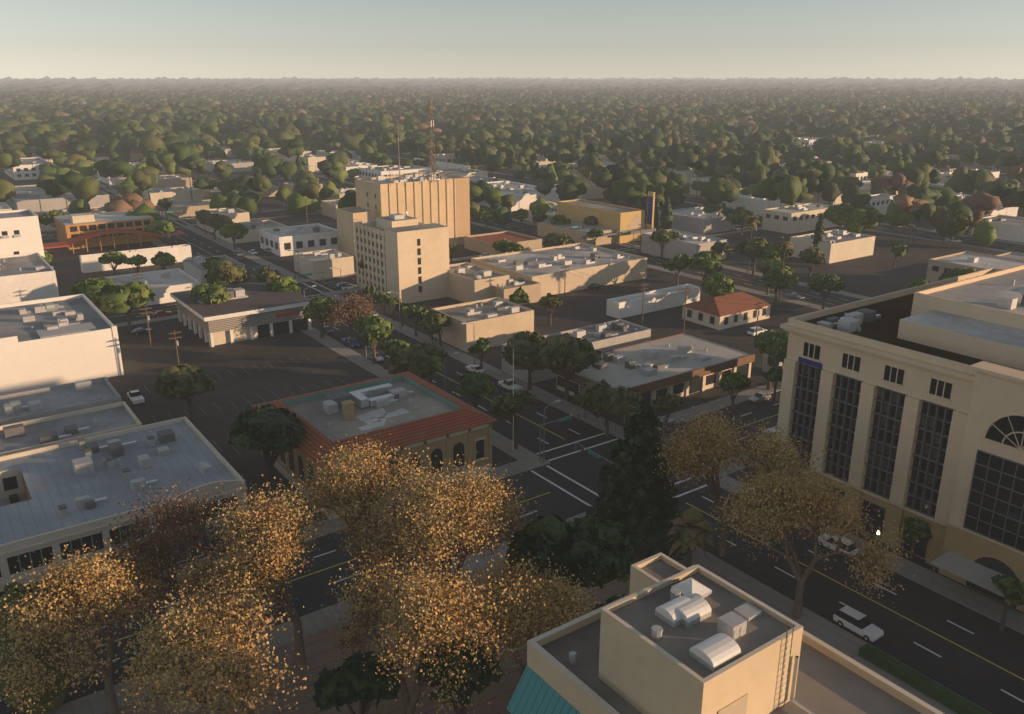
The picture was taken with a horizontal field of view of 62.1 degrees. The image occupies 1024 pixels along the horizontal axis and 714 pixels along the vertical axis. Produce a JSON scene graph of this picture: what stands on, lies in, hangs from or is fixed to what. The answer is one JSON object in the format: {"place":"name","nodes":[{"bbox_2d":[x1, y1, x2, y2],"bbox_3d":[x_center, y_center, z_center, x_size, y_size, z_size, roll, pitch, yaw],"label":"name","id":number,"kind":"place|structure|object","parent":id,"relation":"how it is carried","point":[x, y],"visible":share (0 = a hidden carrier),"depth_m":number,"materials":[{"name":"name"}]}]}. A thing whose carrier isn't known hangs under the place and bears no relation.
{"place":"outdoors","nodes":[
{"label":"outdoors","id":0,"kind":"place"},
{"bbox_2d":[0,145,1023,713],"bbox_3d":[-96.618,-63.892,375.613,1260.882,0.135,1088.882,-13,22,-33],"label":"pavement blocks","id":1,"kind":"structure","parent":0,"point":[336,363],"depth_m":180.64,"materials":[{"name":"concrete"}]},
{"bbox_2d":[127,390,144,404],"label":"car","id":2,"kind":"object","parent":1,"relation":"on","point":[135,396],"visible":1,"depth_m":155.86,"materials":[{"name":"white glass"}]},
{"bbox_2d":[130,327,152,335],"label":"dark car","id":3,"kind":"object","parent":1,"relation":"on","point":[137,331],"visible":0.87,"depth_m":197.11,"materials":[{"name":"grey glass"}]},
{"bbox_2d":[248,250,256,254],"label":"car","id":4,"kind":"object","parent":1,"relation":"on","point":[251,252],"visible":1,"depth_m":285.49,"materials":[{"name":"white metal"}]},
{"bbox_2d":[104,549,990,713],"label":"plaza paving","id":5,"kind":"structure","parent":1,"relation":"on","point":[318,646],"depth_m":84.08,"materials":[{"name":"grey concrete"}]},
{"bbox_2d":[588,283,603,289],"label":"car","id":6,"kind":"object","parent":1,"relation":"on","point":[593,286],"visible":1,"depth_m":239.37,"materials":[{"name":"grey metal"}]},
{"bbox_2d":[747,326,766,335],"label":"car","id":7,"kind":"object","parent":1,"relation":"on","point":[751,331],"visible":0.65,"depth_m":196.10,"materials":[{"name":"white metal"}]},
{"bbox_2d":[702,454,918,618],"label":"plane tree","id":8,"kind":"object","parent":1,"relation":"on","point":[758,506],"visible":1,"depth_m":90.24,"materials":[{"name":"brown plant"}]},
{"bbox_2d":[0,144,1023,713],"bbox_3d":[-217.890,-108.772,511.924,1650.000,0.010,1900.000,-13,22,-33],"label":"road","id":9,"kind":"structure","parent":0,"point":[972,656],"depth_m":106.17,"materials":[{"name":"grey asphalt"}]},
{"bbox_2d":[41,234,53,237],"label":"parked car","id":10,"kind":"object","parent":9,"relation":"on","point":[45,235],"visible":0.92,"depth_m":315.55,"materials":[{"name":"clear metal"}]},
{"bbox_2d":[152,310,172,316],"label":"parked car","id":11,"kind":"object","parent":9,"relation":"on","point":[158,313],"visible":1,"depth_m":212.34,"materials":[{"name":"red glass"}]},
{"bbox_2d":[233,251,242,255],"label":"car","id":12,"kind":"object","parent":9,"relation":"on","point":[237,253],"visible":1,"depth_m":283.63,"materials":[{"name":"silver metal"}]},
{"bbox_2d":[323,325,333,334],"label":"parked car","id":13,"kind":"object","parent":9,"relation":"on","point":[327,330],"visible":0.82,"depth_m":198.35,"materials":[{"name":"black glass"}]},
{"bbox_2d":[336,282,352,289],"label":"parked car","id":14,"kind":"object","parent":9,"relation":"on","point":[338,285],"visible":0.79,"depth_m":239.08,"materials":[{"name":"grey metal"}]},
{"bbox_2d":[319,289,378,336],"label":"brown tree","id":15,"kind":"object","parent":9,"relation":"on","point":[355,309],"visible":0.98,"depth_m":190.24,"materials":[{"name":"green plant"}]},
{"bbox_2d":[342,284,356,289],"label":"car","id":16,"kind":"object","parent":9,"relation":"on","point":[346,286],"visible":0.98,"depth_m":239.36,"materials":[{"name":"silver metal"}]},
{"bbox_2d":[341,337,358,347],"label":"parked car","id":17,"kind":"object","parent":9,"relation":"on","point":[350,342],"visible":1,"depth_m":188.54,"materials":[{"name":"blue metal"}]},
{"bbox_2d":[367,352,383,361],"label":"parked car","id":18,"kind":"object","parent":9,"relation":"on","point":[379,357],"visible":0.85,"depth_m":179.49,"materials":[{"name":"silver metal"}]},
{"bbox_2d":[465,364,483,372],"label":"parked car","id":19,"kind":"object","parent":9,"relation":"on","point":[476,368],"visible":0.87,"depth_m":171.77,"materials":[{"name":"silver metal"}]},
{"bbox_2d":[498,378,522,391],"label":"parked car","id":20,"kind":"object","parent":9,"relation":"on","point":[507,384],"visible":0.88,"depth_m":162.41,"materials":[{"name":"silver metal"}]},
{"bbox_2d":[657,418,677,434],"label":"parked car","id":21,"kind":"object","parent":9,"relation":"on","point":[661,428],"visible":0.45,"depth_m":143.36,"materials":[{"name":"grey metal"}]},
{"bbox_2d":[734,225,745,229],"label":"parked car","id":22,"kind":"object","parent":9,"relation":"on","point":[737,227],"visible":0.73,"depth_m":331.57,"materials":[{"name":"grey metal"}]},
{"bbox_2d":[651,396,831,556],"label":"plane tree","id":23,"kind":"object","parent":9,"relation":"on","point":[710,448],"visible":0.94,"depth_m":101.51,"materials":[{"name":"brown plant"}]},
{"bbox_2d":[748,391,770,403],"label":"parked car","id":24,"kind":"object","parent":9,"relation":"on","point":[758,397],"visible":1,"depth_m":156.79,"materials":[{"name":"silver metal"}]},
{"bbox_2d":[759,427,775,440],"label":"parked car","id":25,"kind":"object","parent":9,"relation":"on","point":[768,432],"visible":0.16,"depth_m":139.63,"materials":[{"name":"grey metal"}]},
{"bbox_2d":[786,293,803,299],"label":"parked car","id":26,"kind":"object","parent":9,"relation":"on","point":[797,296],"visible":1,"depth_m":229.12,"materials":[{"name":"grey metal"}]},
{"bbox_2d":[818,533,857,556],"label":"car","id":27,"kind":"object","parent":9,"relation":"on","point":[826,543],"visible":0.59,"depth_m":106.90,"materials":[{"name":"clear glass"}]},
{"bbox_2d":[833,605,883,641],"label":"white suv","id":28,"kind":"object","parent":9,"relation":"on","point":[857,622],"visible":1,"depth_m":91.46,"materials":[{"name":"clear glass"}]},
{"bbox_2d":[902,224,916,229],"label":"parked car","id":29,"kind":"object","parent":9,"relation":"on","point":[908,226],"visible":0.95,"depth_m":333.42,"materials":[{"name":"grey metal"}]},
{"bbox_2d":[947,238,960,242],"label":"parked car","id":30,"kind":"object","parent":9,"relation":"on","point":[953,240],"visible":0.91,"depth_m":307.44,"materials":[{"name":"grey metal"}]},
{"bbox_2d":[0,0,1023,79],"label":"sky","id":31,"kind":"structure","parent":0,"point":[79,39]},
{"label":"ground","id":32,"kind":"structure","parent":0,"visible":0},
{"bbox_2d":[0,209,44,256],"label":"building","id":33,"kind":"structure","parent":32,"relation":"on","point":[20,232],"depth_m":243.78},
{"bbox_2d":[4,157,48,179],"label":"building","id":34,"kind":"structure","parent":32,"relation":"on","point":[28,169],"depth_m":493.91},
{"bbox_2d":[0,252,58,303],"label":"building","id":35,"kind":"structure","parent":32,"relation":"on","point":[27,276],"depth_m":222.75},
{"bbox_2d":[0,581,74,713],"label":"tree","id":36,"kind":"object","parent":32,"relation":"on","point":[44,701],"visible":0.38,"depth_m":77.60,"materials":[{"name":"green plant"}]},
{"bbox_2d":[6,185,109,211],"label":"building","id":37,"kind":"structure","parent":32,"relation":"on","point":[33,198],"depth_m":382.38,"materials":[{"name":"white concrete"}]},
{"bbox_2d":[0,377,121,425],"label":"building","id":38,"kind":"structure","parent":32,"relation":"on","point":[52,400],"depth_m":139.64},
{"bbox_2d":[0,294,123,395],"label":"building","id":39,"kind":"structure","parent":32,"relation":"on","point":[50,342],"depth_m":166.27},
{"bbox_2d":[0,401,141,455],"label":"building roof","id":40,"kind":"structure","parent":32,"relation":"on","point":[53,430],"depth_m":125.92,"materials":[{"name":"grey concrete"}]},
{"bbox_2d":[0,539,181,713],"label":"plane tree","id":41,"kind":"object","parent":32,"relation":"on","point":[70,592],"visible":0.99,"depth_m":74.75,"materials":[{"name":"brown plant"}]},
{"bbox_2d":[43,210,185,253],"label":"building","id":42,"kind":"structure","parent":32,"relation":"on","point":[83,230],"depth_m":299.80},
{"bbox_2d":[0,416,247,597],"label":"two storey block","id":43,"kind":"structure","parent":32,"relation":"on","point":[57,497],"depth_m":107.06,"materials":[{"name":"grey concrete"}]},
{"bbox_2d":[79,244,191,272],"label":"long white building","id":44,"kind":"structure","parent":32,"relation":"on","point":[89,263],"depth_m":267.00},
{"bbox_2d":[105,268,201,307],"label":"low building","id":45,"kind":"structure","parent":32,"relation":"on","point":[163,284],"depth_m":231.89,"materials":[{"name":"grey concrete"}]},
{"bbox_2d":[69,474,277,624],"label":"plane tree","id":46,"kind":"object","parent":32,"relation":"on","point":[172,517],"visible":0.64,"depth_m":84.14,"materials":[{"name":"brown plant"}]},
{"bbox_2d":[113,564,311,713],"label":"plane tree","id":47,"kind":"object","parent":32,"relation":"on","point":[199,634],"visible":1,"depth_m":66.65,"materials":[{"name":"brown plant"}]},
{"bbox_2d":[183,255,244,285],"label":"grey building","id":48,"kind":"structure","parent":32,"relation":"on","point":[194,268],"depth_m":236.57,"materials":[{"name":"grey concrete"}]},
{"bbox_2d":[205,159,253,172],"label":"grey building","id":49,"kind":"structure","parent":32,"relation":"on","point":[238,165],"depth_m":535.35,"materials":[{"name":"grey concrete"}]},
{"bbox_2d":[170,281,311,346],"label":"bank building","id":50,"kind":"structure","parent":32,"relation":"on","point":[250,310],"depth_m":195.25,"materials":[{"name":"white concrete"}]},
{"bbox_2d":[166,474,337,666],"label":"plane tree","id":51,"kind":"object","parent":32,"relation":"on","point":[267,536],"visible":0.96,"depth_m":80.36,"materials":[{"name":"brown plant"}]},
{"bbox_2d":[227,403,305,493],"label":"dark tree","id":52,"kind":"object","parent":32,"relation":"on","point":[267,428],"visible":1,"depth_m":116.32,"materials":[{"name":"green plant"}]},
{"bbox_2d":[263,148,311,162],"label":"cream building","id":53,"kind":"structure","parent":32,"relation":"on","point":[292,159],"depth_m":588.58,"materials":[{"name":"beige concrete"}]},
{"bbox_2d":[259,223,338,256],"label":"building","id":54,"kind":"structure","parent":32,"relation":"on","point":[280,241],"depth_m":289.39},
{"bbox_2d":[293,249,353,279],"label":"building","id":55,"kind":"structure","parent":32,"relation":"on","point":[316,262],"depth_m":255.11,"materials":[{"name":"beige concrete"}]},
{"bbox_2d":[312,649,400,713],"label":"dark tree","id":56,"kind":"object","parent":32,"relation":"on","point":[349,681],"visible":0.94,"depth_m":70.24,"materials":[{"name":"green plant"}]},
{"bbox_2d":[290,422,435,615],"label":"plane tree","id":57,"kind":"object","parent":32,"relation":"on","point":[346,479],"visible":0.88,"depth_m":90.83,"materials":[{"name":"brown plant"}]},
{"bbox_2d":[251,371,497,519],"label":"building","id":58,"kind":"structure","parent":32,"relation":"on","point":[407,408],"depth_m":124.95,"materials":[{"name":"grey concrete"}]},
{"bbox_2d":[354,211,449,303],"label":"office building","id":59,"kind":"structure","parent":32,"relation":"on","point":[405,257],"depth_m":225.76,"materials":[{"name":"concrete"}]},
{"bbox_2d":[336,172,469,255],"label":"telephone exchange","id":60,"kind":"structure","parent":32,"relation":"on","point":[444,199],"depth_m":289.84,"materials":[{"name":"beige concrete"}]},
{"bbox_2d":[388,99,448,186],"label":"rooftop antennas","id":61,"kind":"object","parent":60,"relation":"on","point":[431,126],"visible":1,"depth_m":284.34,"materials":[{"name":"metal"}]},
{"bbox_2d":[321,549,518,713],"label":"plane tree","id":62,"kind":"object","parent":32,"relation":"on","point":[432,616],"visible":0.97,"depth_m":71.20,"materials":[{"name":"brown plant"}]},
{"bbox_2d":[341,447,540,599],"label":"plane tree","id":63,"kind":"object","parent":32,"relation":"on","point":[460,497],"visible":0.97,"depth_m":82.54,"materials":[{"name":"brown plant"}]},
{"bbox_2d":[414,158,469,170],"bbox_3d":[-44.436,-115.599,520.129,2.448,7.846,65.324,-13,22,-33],"label":"building","id":64,"kind":"structure","parent":32,"relation":"on","point":[441,165],"depth_m":510.63,"materials":[{"name":"tile"}]},
{"bbox_2d":[416,631,504,713],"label":"dark tree","id":65,"kind":"object","parent":32,"relation":"on","point":[482,678],"visible":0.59,"depth_m":69.25,"materials":[{"name":"green plant"}]},
{"bbox_2d":[48,150,879,541],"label":"street furniture","id":66,"kind":"object","parent":32,"relation":"on","point":[686,288],"visible":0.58,"depth_m":184.03,"materials":[{"name":"metal"}]},
{"bbox_2d":[448,262,508,302],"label":"building","id":67,"kind":"structure","parent":32,"relation":"on","point":[468,282],"depth_m":225.12,"materials":[{"name":"beige concrete"}]},
{"bbox_2d":[431,297,533,351],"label":"beige building","id":68,"kind":"structure","parent":32,"relation":"on","point":[495,321],"depth_m":189.70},
{"bbox_2d":[464,231,541,254],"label":"building","id":69,"kind":"structure","parent":32,"relation":"on","point":[481,243],"depth_m":291.44,"materials":[{"name":"concrete"}]},
{"bbox_2d":[0,120,1019,511],"bbox_3d":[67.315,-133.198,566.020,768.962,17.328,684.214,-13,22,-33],"label":"street trees","id":70,"kind":"object","parent":32,"relation":"on","point":[522,350],"visible":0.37,"depth_m":283.27,"materials":[{"name":"green plant"}]},
{"bbox_2d":[0,87,1023,245],"bbox_3d":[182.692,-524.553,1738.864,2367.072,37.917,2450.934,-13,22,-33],"label":"distant trees","id":71,"kind":"object","parent":32,"relation":"on","point":[474,128],"visible":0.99,"depth_m":635.31,"materials":[{"name":"green plant"}]},
{"bbox_2d":[0,121,1023,282],"bbox_3d":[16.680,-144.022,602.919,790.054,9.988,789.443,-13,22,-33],"label":"distant buildings","id":72,"kind":"structure","parent":32,"relation":"on","point":[844,245],"depth_m":348.31,"materials":[{"name":"beige concrete"}]},
{"bbox_2d":[0,76,1023,94],"bbox_3d":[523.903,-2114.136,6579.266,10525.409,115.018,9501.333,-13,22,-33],"label":"forest canopy","id":73,"kind":"object","parent":32,"relation":"on","point":[294,83],"visible":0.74,"depth_m":4177.80,"materials":[{"name":"green plant"}]},
{"bbox_2d":[473,181,559,210],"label":"building","id":74,"kind":"structure","parent":32,"relation":"on","point":[526,195],"depth_m":390.22,"materials":[{"name":"white concrete"}]},
{"bbox_2d":[492,277,540,304],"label":"small building","id":75,"kind":"structure","parent":32,"relation":"on","point":[532,289],"depth_m":223.92,"materials":[{"name":"beige concrete"}]},
{"bbox_2d":[28,136,1023,193],"bbox_3d":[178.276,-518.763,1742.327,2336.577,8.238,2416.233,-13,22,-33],"label":"residential houses","id":76,"kind":"structure","parent":32,"relation":"on","point":[136,155],"depth_m":559.97,"materials":[{"name":"white"}]},
{"bbox_2d":[38,180,1023,630],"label":"street trees","id":77,"kind":"object","parent":32,"relation":"on","point":[564,352],"visible":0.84,"depth_m":195.50,"materials":[{"name":"green plant"}]},
{"bbox_2d":[457,544,606,678],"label":"plane tree","id":78,"kind":"object","parent":32,"relation":"on","point":[536,606],"visible":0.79,"depth_m":76.01,"materials":[{"name":"brown plant"}]},
{"bbox_2d":[471,243,646,296],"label":"commercial building","id":79,"kind":"structure","parent":32,"relation":"on","point":[583,262],"depth_m":245.66,"materials":[{"name":"beige concrete"}]},
{"bbox_2d":[295,125,824,299],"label":"trees","id":80,"kind":"object","parent":32,"relation":"on","point":[666,218],"visible":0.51,"depth_m":323.68,"materials":[{"name":"green plant"}]},
{"bbox_2d":[505,513,635,622],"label":"dark tree","id":81,"kind":"object","parent":32,"relation":"on","point":[601,549],"visible":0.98,"depth_m":84.27,"materials":[{"name":"green plant"}]},
{"bbox_2d":[502,319,650,382],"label":"white building","id":82,"kind":"structure","parent":32,"relation":"on","point":[611,335],"depth_m":177.76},
{"bbox_2d":[537,192,655,245],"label":"theatre with blade sign","id":83,"kind":"object","parent":32,"relation":"on","point":[610,220],"visible":0.88,"depth_m":308.41,"materials":[{"name":"painted stucco"},{"name":"painted metal"}]},
{"bbox_2d":[586,594,624,611],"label":"hedge","id":84,"kind":"object","parent":32,"relation":"on","point":[612,599],"visible":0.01,"depth_m":80.83,"materials":[{"name":"green plant"}]},
{"bbox_2d":[581,400,695,560],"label":"cedar tree","id":85,"kind":"object","parent":32,"relation":"on","point":[637,502],"visible":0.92,"depth_m":103.76,"materials":[{"name":"green plant"}]},
{"bbox_2d":[552,332,754,405],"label":"building","id":86,"kind":"structure","parent":32,"relation":"on","point":[683,364],"depth_m":161.59,"materials":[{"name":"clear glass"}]},
{"bbox_2d":[606,284,700,318],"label":"long white building","id":87,"kind":"structure","parent":32,"relation":"on","point":[624,306],"depth_m":216.58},
{"bbox_2d":[641,229,726,258],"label":"building","id":88,"kind":"structure","parent":32,"relation":"on","point":[690,244],"depth_m":278.91,"materials":[{"name":"beige concrete"}]},
{"bbox_2d":[666,507,718,567],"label":"fan palm","id":89,"kind":"object","parent":32,"relation":"on","point":[690,529],"visible":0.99,"depth_m":96.03,"materials":[{"name":"green plant"}]},
{"bbox_2d":[658,206,734,233],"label":"building","id":90,"kind":"structure","parent":32,"relation":"on","point":[695,219],"depth_m":329.92,"materials":[{"name":"white concrete"}]},
{"bbox_2d":[507,552,943,713],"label":"building","id":91,"kind":"structure","parent":32,"relation":"on","point":[667,635],"depth_m":45.47,"materials":[{"name":"beige stone"}]},
{"bbox_2d":[681,291,772,329],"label":"house","id":92,"kind":"structure","parent":32,"relation":"on","point":[718,315],"depth_m":205.28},
{"bbox_2d":[725,195,802,215],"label":"building","id":93,"kind":"structure","parent":32,"relation":"on","point":[756,205],"depth_m":366.21,"materials":[{"name":"grey concrete"}]},
{"bbox_2d":[762,353,783,371],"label":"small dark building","id":94,"kind":"structure","parent":32,"relation":"on","point":[765,365],"depth_m":171.44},
{"bbox_2d":[771,265,1023,630],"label":"office block","id":95,"kind":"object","parent":32,"relation":"on","point":[906,403],"visible":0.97,"depth_m":105.19,"materials":[{"name":"beige concrete"}]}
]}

